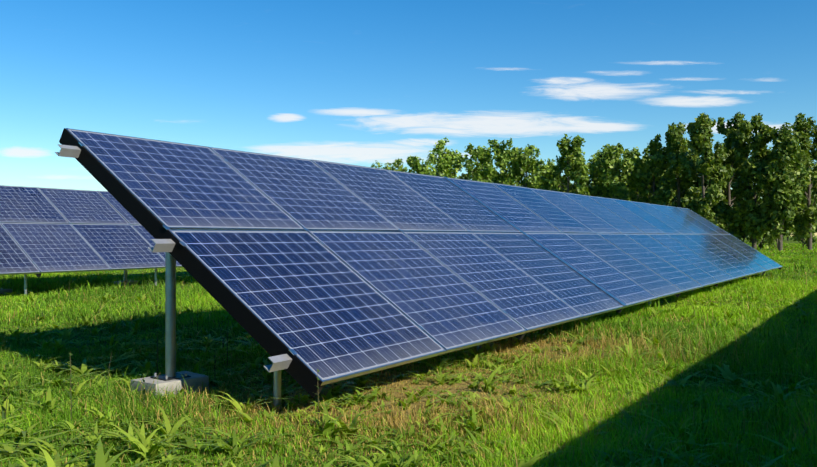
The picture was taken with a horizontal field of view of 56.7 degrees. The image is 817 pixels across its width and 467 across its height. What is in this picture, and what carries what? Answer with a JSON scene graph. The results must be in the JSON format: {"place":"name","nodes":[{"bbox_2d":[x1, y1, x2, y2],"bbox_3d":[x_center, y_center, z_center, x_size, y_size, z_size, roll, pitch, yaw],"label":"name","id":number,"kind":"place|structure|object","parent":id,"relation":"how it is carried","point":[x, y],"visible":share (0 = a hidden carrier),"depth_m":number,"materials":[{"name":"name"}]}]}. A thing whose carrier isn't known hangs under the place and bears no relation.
{"place":"outdoors","nodes":[
{"label":"outdoors","id":0,"kind":"place"},
{"bbox_2d":[0,236,816,466],"bbox_3d":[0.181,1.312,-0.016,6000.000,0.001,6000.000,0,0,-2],"label":"meadow ground","id":1,"kind":"structure","parent":0,"point":[459,386],"depth_m":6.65,"materials":[{"name":"green plant"}]},
{"bbox_2d":[0,185,182,294],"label":"solar table","id":2,"kind":"object","parent":1,"relation":"on","point":[49,230],"visible":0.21,"depth_m":18.22,"materials":[{"name":"blue glass"}]},
{"bbox_2d":[371,158,409,172],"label":"tree","id":3,"kind":"object","parent":1,"relation":"on","point":[398,161],"visible":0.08,"depth_m":87.45,"materials":[{"name":"green plant"}]},
{"bbox_2d":[55,128,782,408],"bbox_3d":[4.662,0.245,16.175,3.131,2.370,24.408,0,0,33],"label":"solar table","id":4,"kind":"object","parent":1,"relation":"on","point":[300,271],"visible":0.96,"depth_m":7.98,"materials":[{"name":"blue glass"}]},
{"bbox_2d":[406,156,435,175],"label":"tree","id":5,"kind":"object","parent":1,"relation":"on","point":[413,163],"visible":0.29,"depth_m":83.32,"materials":[{"name":"green plant"}]},
{"bbox_2d":[427,137,465,178],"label":"tree","id":6,"kind":"object","parent":1,"relation":"on","point":[447,161],"visible":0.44,"depth_m":85.08,"materials":[{"name":"green plant"}]},
{"bbox_2d":[457,172,470,179],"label":"tree","id":7,"kind":"object","parent":1,"relation":"on","point":[466,176],"visible":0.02,"depth_m":105.25,"materials":[{"name":"green plant"}]},
{"bbox_2d":[458,143,502,183],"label":"tree","id":8,"kind":"object","parent":1,"relation":"on","point":[483,170],"visible":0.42,"depth_m":79.44,"materials":[{"name":"green plant"}]},
{"bbox_2d":[488,138,515,185],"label":"tree","id":9,"kind":"object","parent":1,"relation":"on","point":[501,154],"visible":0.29,"depth_m":83.02,"materials":[{"name":"green plant"}]},
{"bbox_2d":[500,144,551,189],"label":"tree","id":10,"kind":"object","parent":1,"relation":"on","point":[523,164],"visible":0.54,"depth_m":78.14,"materials":[{"name":"green plant"}]},
{"bbox_2d":[527,158,560,191],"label":"tree","id":11,"kind":"object","parent":1,"relation":"on","point":[543,168],"visible":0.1,"depth_m":84.36,"materials":[{"name":"green plant"}]},
{"bbox_2d":[545,134,590,195],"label":"tree","id":12,"kind":"object","parent":1,"relation":"on","point":[570,159],"visible":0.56,"depth_m":76.26,"materials":[{"name":"green plant"}]},
{"bbox_2d":[562,176,573,192],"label":"tree","id":13,"kind":"object","parent":1,"relation":"on","point":[564,187],"visible":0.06,"depth_m":105.91,"materials":[{"name":"green plant"}]},
{"bbox_2d":[574,144,621,196],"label":"tree","id":14,"kind":"object","parent":1,"relation":"on","point":[592,180],"visible":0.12,"depth_m":80.66,"materials":[{"name":"green plant"}]},
{"bbox_2d":[589,143,638,200],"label":"tree","id":15,"kind":"object","parent":1,"relation":"on","point":[605,175],"visible":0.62,"depth_m":76.11,"materials":[{"name":"green plant"}]},
{"bbox_2d":[618,146,652,203],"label":"tree","id":16,"kind":"object","parent":1,"relation":"on","point":[633,195],"visible":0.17,"depth_m":80.17,"materials":[{"name":"green plant"}]},
{"bbox_2d":[632,134,668,203],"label":"tree","id":17,"kind":"object","parent":1,"relation":"on","point":[644,169],"visible":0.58,"depth_m":74.28,"materials":[{"name":"green plant"}]},
{"bbox_2d":[653,122,700,214],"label":"tree","id":18,"kind":"object","parent":1,"relation":"on","point":[668,191],"visible":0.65,"depth_m":72.62,"materials":[{"name":"green plant"}]},
{"bbox_2d":[666,137,706,203],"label":"tree","id":19,"kind":"object","parent":1,"relation":"on","point":[697,193],"visible":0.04,"depth_m":97.99,"materials":[{"name":"green plant"}]},
{"bbox_2d":[686,150,714,198],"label":"tree","id":20,"kind":"object","parent":1,"relation":"on","point":[697,185],"visible":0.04,"depth_m":100.12,"materials":[{"name":"green plant"}]},
{"bbox_2d":[678,113,735,223],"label":"tree","id":21,"kind":"object","parent":1,"relation":"on","point":[699,132],"visible":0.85,"depth_m":68.21,"materials":[{"name":"green plant"}]},
{"bbox_2d":[714,220,727,230],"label":"shrub","id":22,"kind":"object","parent":1,"relation":"on","point":[721,226],"visible":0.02,"depth_m":83.31,"materials":[{"name":"green plant"}]},
{"bbox_2d":[697,147,752,209],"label":"tree","id":23,"kind":"object","parent":1,"relation":"on","point":[731,183],"depth_m":99.14,"materials":[{"name":"green plant"}]},
{"bbox_2d":[706,111,752,228],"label":"tree","id":24,"kind":"object","parent":1,"relation":"on","point":[729,130],"visible":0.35,"depth_m":72.58,"materials":[{"name":"green plant"}]},
{"bbox_2d":[715,204,764,244],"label":"shrub","id":25,"kind":"object","parent":1,"relation":"on","point":[739,228],"visible":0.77,"depth_m":69.56,"materials":[{"name":"green plant"}]},
{"bbox_2d":[730,113,772,249],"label":"tree","id":26,"kind":"object","parent":1,"relation":"on","point":[743,190],"visible":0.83,"depth_m":68.45,"materials":[{"name":"green plant"}]},
{"bbox_2d":[735,203,775,249],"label":"shrub","id":27,"kind":"object","parent":1,"relation":"on","point":[762,243],"visible":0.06,"depth_m":73.32,"materials":[{"name":"green plant"}]},
{"bbox_2d":[748,145,772,241],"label":"tree","id":28,"kind":"object","parent":1,"relation":"on","point":[751,154],"depth_m":104.16,"materials":[{"name":"green plant"}]},
{"bbox_2d":[764,212,799,247],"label":"shrub","id":29,"kind":"object","parent":1,"relation":"on","point":[788,226],"visible":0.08,"depth_m":78.48,"materials":[{"name":"green plant"}]},
{"bbox_2d":[756,122,809,250],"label":"tree","id":30,"kind":"object","parent":1,"relation":"on","point":[784,194],"visible":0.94,"depth_m":65.94,"materials":[{"name":"green plant"}]},
{"bbox_2d":[788,224,816,246],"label":"shrub","id":31,"kind":"object","parent":1,"relation":"on","point":[795,236],"visible":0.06,"depth_m":89.44,"materials":[{"name":"green plant"}]},
{"bbox_2d":[790,113,816,249],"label":"tree","id":32,"kind":"object","parent":1,"relation":"on","point":[804,220],"visible":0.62,"depth_m":70.66,"materials":[{"name":"green plant"}]},
{"bbox_2d":[0,0,816,235],"label":"sky","id":33,"kind":"structure","parent":0,"point":[365,83],"materials":[{"name":"blue"}]}
]}

